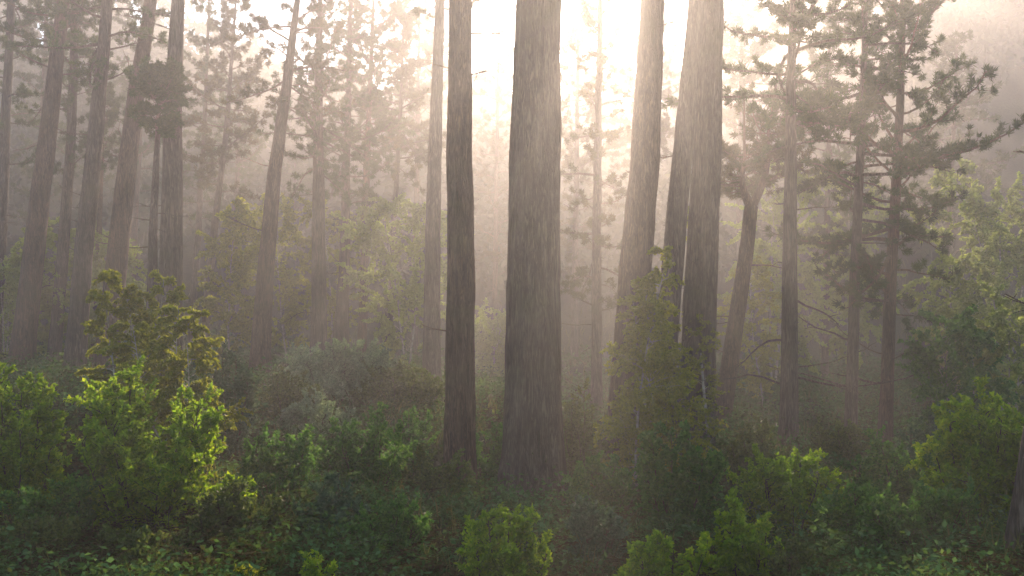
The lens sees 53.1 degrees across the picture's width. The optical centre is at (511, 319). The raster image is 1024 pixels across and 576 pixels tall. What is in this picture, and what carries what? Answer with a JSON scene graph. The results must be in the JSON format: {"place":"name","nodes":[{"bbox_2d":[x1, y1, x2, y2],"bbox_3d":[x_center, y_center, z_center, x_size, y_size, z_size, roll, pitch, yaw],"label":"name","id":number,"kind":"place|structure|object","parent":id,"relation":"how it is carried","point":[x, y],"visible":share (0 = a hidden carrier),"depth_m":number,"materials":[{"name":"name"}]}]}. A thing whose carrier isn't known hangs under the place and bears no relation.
{"place":"outdoors","nodes":[
{"label":"outdoors","id":0,"kind":"place"},
{"bbox_2d":[37,0,881,155],"label":"sky","id":1,"kind":"structure","parent":0,"point":[482,48],"materials":[{"name":"white"}]},
{"bbox_2d":[0,0,1023,575],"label":"ground","id":2,"kind":"structure","parent":0,"point":[1006,104],"depth_m":59.63,"materials":[{"name":"soil"}]},
{"bbox_2d":[0,0,70,359],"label":"pine tree","id":3,"kind":"object","parent":2,"relation":"on","point":[6,58],"visible":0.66,"depth_m":33.09,"materials":[{"name":"green plant"}]},
{"bbox_2d":[0,362,72,516],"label":"shrub","id":4,"kind":"object","parent":2,"relation":"on","point":[26,456],"visible":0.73,"depth_m":11.12,"materials":[{"name":"green plant"}]},
{"bbox_2d":[0,0,91,343],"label":"pine tree","id":5,"kind":"object","parent":2,"relation":"on","point":[41,81],"visible":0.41,"depth_m":44.05,"materials":[{"name":"green plant"}]},
{"bbox_2d":[0,469,104,533],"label":"shrub","id":6,"kind":"object","parent":2,"relation":"on","point":[61,503],"visible":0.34,"depth_m":9.88,"materials":[{"name":"green plant"}]},
{"bbox_2d":[0,0,123,367],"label":"pine tree","id":7,"kind":"object","parent":2,"relation":"on","point":[25,322],"visible":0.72,"depth_m":29.97,"materials":[{"name":"red plant"}]},
{"bbox_2d":[0,216,135,363],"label":"birch tree","id":8,"kind":"object","parent":2,"relation":"on","point":[98,264],"visible":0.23,"depth_m":32.57,"materials":[{"name":"green plant"}]},
{"bbox_2d":[15,0,136,364],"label":"pine tree","id":9,"kind":"object","parent":2,"relation":"on","point":[55,340],"visible":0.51,"depth_m":31.75,"materials":[{"name":"brown plant"}]},
{"bbox_2d":[11,0,170,371],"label":"pine tree","id":10,"kind":"object","parent":2,"relation":"on","point":[76,341],"visible":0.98,"depth_m":27.74,"materials":[{"name":"brown plant"}]},
{"bbox_2d":[78,81,125,361],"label":"pine tree","id":11,"kind":"object","parent":2,"relation":"on","point":[111,121],"visible":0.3,"depth_m":34.00,"materials":[{"name":"green plant"}]},
{"bbox_2d":[47,220,158,358],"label":"birch tree","id":12,"kind":"object","parent":2,"relation":"on","point":[130,279],"visible":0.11,"depth_m":33.87,"materials":[{"name":"green plant"}]},
{"bbox_2d":[74,268,188,451],"bbox_3d":[-5.315,0.794,14.414,1.375,3.067,1.452,0,0,0],"label":"birch sapling","id":13,"kind":"object","parent":2,"relation":"on","point":[134,303],"visible":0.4,"depth_m":14.24,"materials":[{"name":"green plant"}]},
{"bbox_2d":[79,0,193,335],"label":"pine tree","id":14,"kind":"object","parent":2,"relation":"on","point":[148,147],"visible":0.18,"depth_m":45.94,"materials":[{"name":"green plant"}]},
{"bbox_2d":[85,523,200,572],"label":"shrub","id":15,"kind":"object","parent":2,"relation":"on","point":[137,540],"visible":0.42,"depth_m":8.96,"materials":[{"name":"green plant"}]},
{"bbox_2d":[92,0,204,371],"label":"pine tree","id":16,"kind":"object","parent":2,"relation":"on","point":[120,222],"visible":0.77,"depth_m":28.44,"materials":[{"name":"red plant"}]},
{"bbox_2d":[116,0,184,375],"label":"pine tree","id":17,"kind":"object","parent":2,"relation":"on","point":[171,255],"visible":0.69,"depth_m":25.85,"materials":[{"name":"brown plant"}]},
{"bbox_2d":[104,56,198,372],"bbox_3d":[-8.671,-2.299,24.922,1.970,8.380,2.010,0,0,0],"label":"pine tree","id":18,"kind":"object","parent":2,"relation":"on","point":[157,81],"visible":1,"depth_m":24.62,"materials":[{"name":"green plant"}]},
{"bbox_2d":[63,354,257,533],"bbox_3d":[-3.536,1.396,10.535,1.880,2.092,1.904,0,0,0],"label":"shrub","id":19,"kind":"object","parent":2,"relation":"on","point":[127,464],"visible":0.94,"depth_m":10.14,"materials":[{"name":"green plant"}]},
{"bbox_2d":[99,304,252,490],"bbox_3d":[-4.315,1.196,13.132,1.597,2.824,1.629,0,0,32],"label":"birch sapling","id":20,"kind":"object","parent":2,"relation":"on","point":[164,359],"visible":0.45,"depth_m":12.98,"materials":[{"name":"green plant"}]},
{"bbox_2d":[148,0,245,353],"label":"pine tree","id":21,"kind":"object","parent":2,"relation":"on","point":[203,75],"visible":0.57,"depth_m":40.07,"materials":[{"name":"green plant"}]},
{"bbox_2d":[182,0,273,356],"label":"pine tree","id":22,"kind":"object","parent":2,"relation":"on","point":[224,28],"visible":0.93,"depth_m":35.86,"materials":[{"name":"green plant"}]},
{"bbox_2d":[193,339,262,459],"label":"shrub","id":23,"kind":"object","parent":2,"relation":"on","point":[246,387],"visible":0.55,"depth_m":16.34,"materials":[{"name":"green plant"}]},
{"bbox_2d":[190,68,268,339],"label":"pine tree","id":24,"kind":"object","parent":2,"relation":"on","point":[242,174],"visible":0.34,"depth_m":47.57,"materials":[{"name":"green plant"}]},
{"bbox_2d":[184,477,289,555],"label":"shrub","id":25,"kind":"object","parent":2,"relation":"on","point":[225,500],"visible":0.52,"depth_m":9.76,"materials":[{"name":"green plant"}]},
{"bbox_2d":[192,196,285,362],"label":"birch tree","id":26,"kind":"object","parent":2,"relation":"on","point":[237,272],"visible":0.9,"depth_m":32.09,"materials":[{"name":"green plant"}]},
{"bbox_2d":[233,564,270,575],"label":"shrub","id":27,"kind":"object","parent":2,"relation":"on","point":[241,568],"visible":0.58,"depth_m":8.25,"materials":[{"name":"green plant"}]},
{"bbox_2d":[242,192,310,365],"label":"birch tree","id":28,"kind":"object","parent":2,"relation":"on","point":[287,276],"visible":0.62,"depth_m":35.95,"materials":[{"name":"green plant"}]},
{"bbox_2d":[236,421,318,500],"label":"shrub","id":29,"kind":"object","parent":2,"relation":"on","point":[272,457],"visible":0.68,"depth_m":12.74,"materials":[{"name":"green plant"}]},
{"bbox_2d":[253,364,322,429],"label":"shrub","id":30,"kind":"object","parent":2,"relation":"on","point":[286,394],"visible":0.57,"depth_m":18.91,"materials":[{"name":"green plant"}]},
{"bbox_2d":[220,0,361,372],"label":"pine tree","id":31,"kind":"object","parent":2,"relation":"on","point":[260,347],"visible":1,"depth_m":29.01,"materials":[{"name":"red plant"}]},
{"bbox_2d":[262,149,338,275],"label":"pine tree","id":32,"kind":"object","parent":2,"relation":"on","point":[298,163],"visible":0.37,"depth_m":57.72,"materials":[{"name":"green plant"}]},
{"bbox_2d":[274,387,357,437],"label":"shrub","id":33,"kind":"object","parent":2,"relation":"on","point":[291,415],"visible":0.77,"depth_m":18.25,"materials":[{"name":"green plant"}]},
{"bbox_2d":[255,0,381,359],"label":"pine tree","id":34,"kind":"object","parent":2,"relation":"on","point":[319,321],"visible":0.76,"depth_m":30.74,"materials":[{"name":"green plant"}]},
{"bbox_2d":[298,549,339,575],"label":"shrub","id":35,"kind":"object","parent":2,"relation":"on","point":[313,566],"visible":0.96,"depth_m":8.31,"materials":[{"name":"green plant"}]},
{"bbox_2d":[286,197,368,343],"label":"birch tree","id":36,"kind":"object","parent":2,"relation":"on","point":[302,241],"visible":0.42,"depth_m":35.84,"materials":[{"name":"green plant"}]},
{"bbox_2d":[291,470,371,552],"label":"shrub","id":37,"kind":"object","parent":2,"relation":"on","point":[327,498],"visible":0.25,"depth_m":10.34,"materials":[{"name":"green plant"}]},
{"bbox_2d":[276,337,397,406],"bbox_3d":[-3.745,1.191,22.075,2.516,1.691,3.350,0,0,0],"label":"shrub","id":38,"kind":"object","parent":2,"relation":"on","point":[332,374],"visible":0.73,"depth_m":21.54,"materials":[{"name":"green plant"}]},
{"bbox_2d":[287,0,400,355],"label":"pine tree","id":39,"kind":"object","parent":2,"relation":"on","point":[341,330],"visible":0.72,"depth_m":34.73,"materials":[{"name":"green plant"}]},
{"bbox_2d":[306,401,418,491],"bbox_3d":[-2.192,1.944,14.565,1.652,1.602,1.576,0,0,0],"label":"shrub","id":40,"kind":"object","parent":2,"relation":"on","point":[347,452],"visible":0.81,"depth_m":14.31,"materials":[{"name":"green plant"}]},
{"bbox_2d":[323,0,416,357],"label":"pine tree","id":41,"kind":"object","parent":2,"relation":"on","point":[379,56],"visible":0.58,"depth_m":36.69,"materials":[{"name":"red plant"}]},
{"bbox_2d":[342,490,434,573],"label":"shrub","id":42,"kind":"object","parent":2,"relation":"on","point":[390,526],"visible":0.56,"depth_m":10.12,"materials":[{"name":"green plant"}]},
{"bbox_2d":[348,358,445,415],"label":"shrub","id":43,"kind":"object","parent":2,"relation":"on","point":[389,386],"visible":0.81,"depth_m":20.79,"materials":[{"name":"green plant"}]},
{"bbox_2d":[351,0,446,359],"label":"pine tree","id":44,"kind":"object","parent":2,"relation":"on","point":[405,70],"visible":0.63,"depth_m":38.00,"materials":[{"name":"green plant"}]},
{"bbox_2d":[363,404,439,487],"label":"shrub","id":45,"kind":"object","parent":2,"relation":"on","point":[414,430],"visible":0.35,"depth_m":17.48,"materials":[{"name":"green plant"}]},
{"bbox_2d":[371,0,448,355],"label":"pine tree","id":46,"kind":"object","parent":2,"relation":"on","point":[422,46],"visible":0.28,"depth_m":50.07,"materials":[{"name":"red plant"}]},
{"bbox_2d":[331,192,490,364],"bbox_3d":[-3.379,-1.177,32.734,5.394,6.028,4.848,0,0,0],"label":"birch tree","id":47,"kind":"object","parent":2,"relation":"on","point":[413,292],"visible":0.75,"depth_m":32.74,"materials":[{"name":"green plant"}]},
{"bbox_2d":[400,442,486,514],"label":"shrub","id":48,"kind":"object","parent":2,"relation":"on","point":[429,476],"visible":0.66,"depth_m":14.03,"materials":[{"name":"green plant"}]},
{"bbox_2d":[412,0,482,381],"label":"pine tree","id":49,"kind":"object","parent":2,"relation":"on","point":[431,356],"visible":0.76,"depth_m":25.93,"materials":[{"name":"brown plant"}]},
{"bbox_2d":[422,0,502,491],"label":"pine tree","id":50,"kind":"object","parent":2,"relation":"on","point":[459,416],"visible":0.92,"depth_m":16.70,"materials":[{"name":"red plant"}]},
{"bbox_2d":[476,421,502,486],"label":"shrub","id":51,"kind":"object","parent":2,"relation":"on","point":[494,456],"visible":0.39,"depth_m":17.39,"materials":[{"name":"green plant"}]},
{"bbox_2d":[474,297,505,376],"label":"birch tree","id":52,"kind":"object","parent":2,"relation":"on","point":[483,345],"visible":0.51,"depth_m":41.57,"materials":[{"name":"green plant"}]},
{"bbox_2d":[472,0,515,353],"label":"pine tree","id":53,"kind":"object","parent":2,"relation":"on","point":[499,211],"visible":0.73,"depth_m":51.95,"materials":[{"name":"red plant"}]},
{"bbox_2d":[454,502,553,575],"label":"shrub","id":54,"kind":"object","parent":2,"relation":"on","point":[500,553],"visible":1,"depth_m":8.57,"materials":[{"name":"green plant"}]},
{"bbox_2d":[0,0,1023,324],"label":"forest","id":55,"kind":"object","parent":2,"relation":"on","point":[950,16],"visible":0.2,"depth_m":64.05,"materials":[{"name":"plant"}]},
{"bbox_2d":[0,324,1023,575],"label":"undergrowth","id":56,"kind":"object","parent":2,"relation":"on","point":[836,538],"visible":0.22,"depth_m":11.78,"materials":[{"name":"green plant"}]},
{"bbox_2d":[0,259,1023,575],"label":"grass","id":57,"kind":"structure","parent":2,"relation":"on","point":[768,411],"depth_m":17.55,"materials":[{"name":"green plant"}]},
{"bbox_2d":[493,0,567,504],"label":"pine tree","id":58,"kind":"object","parent":2,"relation":"on","point":[533,419],"visible":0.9,"depth_m":15.82,"materials":[{"name":"brown plant"}]},
{"bbox_2d":[562,377,613,479],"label":"shrub","id":59,"kind":"object","parent":2,"relation":"on","point":[574,433],"visible":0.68,"depth_m":16.34,"materials":[{"name":"green plant"}]},
{"bbox_2d":[560,0,629,362],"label":"pine tree","id":60,"kind":"object","parent":2,"relation":"on","point":[577,30],"visible":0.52,"depth_m":45.84,"materials":[{"name":"green plant"}]},
{"bbox_2d":[561,494,630,571],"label":"shrub","id":61,"kind":"object","parent":2,"relation":"on","point":[599,526],"visible":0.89,"depth_m":10.23,"materials":[{"name":"green plant"}]},
{"bbox_2d":[560,0,635,418],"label":"pine tree","id":62,"kind":"object","parent":2,"relation":"on","point":[598,135],"visible":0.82,"depth_m":29.05,"materials":[{"name":"green plant"}]},
{"bbox_2d":[559,450,638,514],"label":"shrub","id":63,"kind":"object","parent":2,"relation":"on","point":[616,486],"visible":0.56,"depth_m":13.41,"materials":[{"name":"green plant"}]},
{"bbox_2d":[591,0,682,268],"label":"pine tree","id":64,"kind":"object","parent":2,"relation":"on","point":[631,54],"visible":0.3,"depth_m":48.35,"materials":[{"name":"green plant"}]},
{"bbox_2d":[603,0,673,477],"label":"pine tree","id":65,"kind":"object","parent":2,"relation":"on","point":[638,229],"visible":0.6,"depth_m":17.57,"materials":[{"name":"red plant"}]},
{"bbox_2d":[590,245,712,491],"bbox_3d":[2.146,0.946,15.599,1.832,4.122,2.006,0,0,15],"label":"birch tree","id":66,"kind":"object","parent":2,"relation":"on","point":[620,426],"visible":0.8,"depth_m":15.27,"materials":[{"name":"green plant"}]},
{"bbox_2d":[613,528,716,575],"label":"shrub","id":67,"kind":"object","parent":2,"relation":"on","point":[644,562],"visible":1,"depth_m":8.58,"materials":[{"name":"green plant"}]},
{"bbox_2d":[615,294,720,498],"bbox_3d":[2.453,1.274,15.844,1.704,3.406,1.816,0,0,0],"label":"birch tree","id":68,"kind":"object","parent":2,"relation":"on","point":[677,412],"visible":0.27,"depth_m":15.76,"materials":[{"name":"green plant"}]},
{"bbox_2d":[653,0,703,437],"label":"pine tree","id":69,"kind":"object","parent":2,"relation":"on","point":[677,209],"visible":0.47,"depth_m":19.02,"materials":[{"name":"brown plant"}]},
{"bbox_2d":[633,419,729,542],"bbox_3d":[1.918,1.910,11.629,1.107,1.550,1.041,0,0,0],"label":"shrub","id":70,"kind":"object","parent":2,"relation":"on","point":[650,468],"visible":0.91,"depth_m":11.52,"materials":[{"name":"green plant"}]},
{"bbox_2d":[675,0,726,454],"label":"pine tree","id":71,"kind":"object","parent":2,"relation":"on","point":[701,283],"visible":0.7,"depth_m":19.33,"materials":[{"name":"brown plant"}]},
{"bbox_2d":[680,206,729,448],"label":"birch tree","id":72,"kind":"object","parent":2,"relation":"on","point":[695,363],"visible":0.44,"depth_m":19.03,"materials":[{"name":"green plant"}]},
{"bbox_2d":[699,486,784,575],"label":"shrub","id":73,"kind":"object","parent":2,"relation":"on","point":[741,550],"visible":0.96,"depth_m":9.06,"materials":[{"name":"green plant"}]},
{"bbox_2d":[717,254,781,403],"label":"birch tree","id":74,"kind":"object","parent":2,"relation":"on","point":[757,281],"visible":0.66,"depth_m":29.64,"materials":[{"name":"green plant"}]},
{"bbox_2d":[690,76,821,428],"bbox_3d":[5.572,-1.527,24.030,3.403,8.952,3.019,0,0,25],"label":"pine tree","id":75,"kind":"object","parent":2,"relation":"on","point":[737,310],"visible":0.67,"depth_m":24.01,"materials":[{"name":"red plant"}]},
{"bbox_2d":[725,413,789,480],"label":"shrub","id":76,"kind":"object","parent":2,"relation":"on","point":[741,450],"visible":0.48,"depth_m":17.39,"materials":[{"name":"green plant"}]},
{"bbox_2d":[721,0,811,368],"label":"pine tree","id":77,"kind":"object","parent":2,"relation":"on","point":[731,43],"visible":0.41,"depth_m":43.02,"materials":[{"name":"green plant"}]},
{"bbox_2d":[717,160,846,379],"bbox_3d":[9.691,-1.486,35.849,5.409,8.200,5.421,0,0,-32],"label":"birch tree","id":78,"kind":"object","parent":2,"relation":"on","point":[805,270],"visible":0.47,"depth_m":35.46,"materials":[{"name":"green plant"}]},
{"bbox_2d":[726,442,844,538],"bbox_3d":[3.194,2.155,11.851,1.350,1.409,1.198,0,0,-42],"label":"shrub","id":79,"kind":"object","parent":2,"relation":"on","point":[785,487],"visible":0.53,"depth_m":11.61,"materials":[{"name":"green plant"}]},
{"bbox_2d":[661,0,916,452],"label":"pine tree","id":80,"kind":"object","parent":2,"relation":"on","point":[797,16],"visible":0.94,"depth_m":19.95,"materials":[{"name":"green plant"}]},
{"bbox_2d":[775,0,890,377],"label":"pine tree","id":81,"kind":"object","parent":2,"relation":"on","point":[828,150],"visible":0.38,"depth_m":37.87,"materials":[{"name":"green plant"}]},
{"bbox_2d":[810,416,878,473],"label":"shrub","id":82,"kind":"object","parent":2,"relation":"on","point":[839,439],"visible":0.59,"depth_m":17.97,"materials":[{"name":"green plant"}]},
{"bbox_2d":[798,479,893,561],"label":"shrub","id":83,"kind":"object","parent":2,"relation":"on","point":[827,509],"visible":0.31,"depth_m":10.57,"materials":[{"name":"green plant"}]},
{"bbox_2d":[806,176,907,368],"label":"birch tree","id":84,"kind":"object","parent":2,"relation":"on","point":[866,328],"visible":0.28,"depth_m":37.66,"materials":[{"name":"green plant"}]},
{"bbox_2d":[752,0,969,443],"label":"pine tree","id":85,"kind":"object","parent":2,"relation":"on","point":[865,104],"visible":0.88,"depth_m":21.95,"materials":[{"name":"green plant"}]},
{"bbox_2d":[836,425,941,506],"bbox_3d":[4.915,2.060,13.079,1.628,1.491,1.414,0,0,0],"label":"shrub","id":86,"kind":"object","parent":2,"relation":"on","point":[886,469],"visible":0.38,"depth_m":13.00,"materials":[{"name":"green plant"}]},
{"bbox_2d":[764,0,1023,442],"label":"pine tree","id":87,"kind":"object","parent":2,"relation":"on","point":[868,266],"visible":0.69,"depth_m":22.42,"materials":[{"name":"green plant"}]},
{"bbox_2d":[851,476,981,566],"bbox_3d":[3.834,1.963,9.661,1.161,1.013,1.140,0,0,16],"label":"shrub","id":88,"kind":"object","parent":2,"relation":"on","point":[947,500],"visible":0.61,"depth_m":9.45,"materials":[{"name":"green plant"}]},
{"bbox_2d":[893,403,954,477],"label":"shrub","id":89,"kind":"object","parent":2,"relation":"on","point":[930,427],"visible":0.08,"depth_m":14.40,"materials":[{"name":"green plant"}]},
{"bbox_2d":[889,29,1023,366],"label":"pine tree","id":90,"kind":"object","parent":2,"relation":"on","point":[950,43],"visible":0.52,"depth_m":39.29,"materials":[{"name":"green plant"}]},
{"bbox_2d":[895,304,1018,442],"bbox_3d":[8.679,1.337,19.915,2.276,3.336,2.418,0,0,-17],"label":"shrub","id":91,"kind":"object","parent":2,"relation":"on","point":[966,334],"visible":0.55,"depth_m":19.65,"materials":[{"name":"green plant"}]},
{"bbox_2d":[896,158,1023,375],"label":"birch tree","id":92,"kind":"object","parent":2,"relation":"on","point":[972,242],"visible":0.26,"depth_m":29.34,"materials":[{"name":"green plant"}]},
{"bbox_2d":[902,374,1023,532],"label":"shrub","id":93,"kind":"object","parent":2,"relation":"on","point":[974,444],"visible":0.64,"depth_m":10.13,"materials":[{"name":"green plant"}]},
{"bbox_2d":[919,168,1023,409],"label":"birch tree","id":94,"kind":"object","parent":2,"relation":"on","point":[990,249],"visible":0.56,"depth_m":27.01,"materials":[{"name":"green plant"}]},
{"bbox_2d":[928,281,1023,437],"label":"birch tree","id":95,"kind":"object","parent":2,"relation":"on","point":[999,326],"visible":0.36,"depth_m":20.50,"materials":[{"name":"green plant"}]},
{"bbox_2d":[1002,150,1023,565],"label":"pine tree","id":96,"kind":"object","parent":2,"relation":"on","point":[1016,514],"visible":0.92,"depth_m":8.58,"materials":[{"name":"plant"}]}
]}

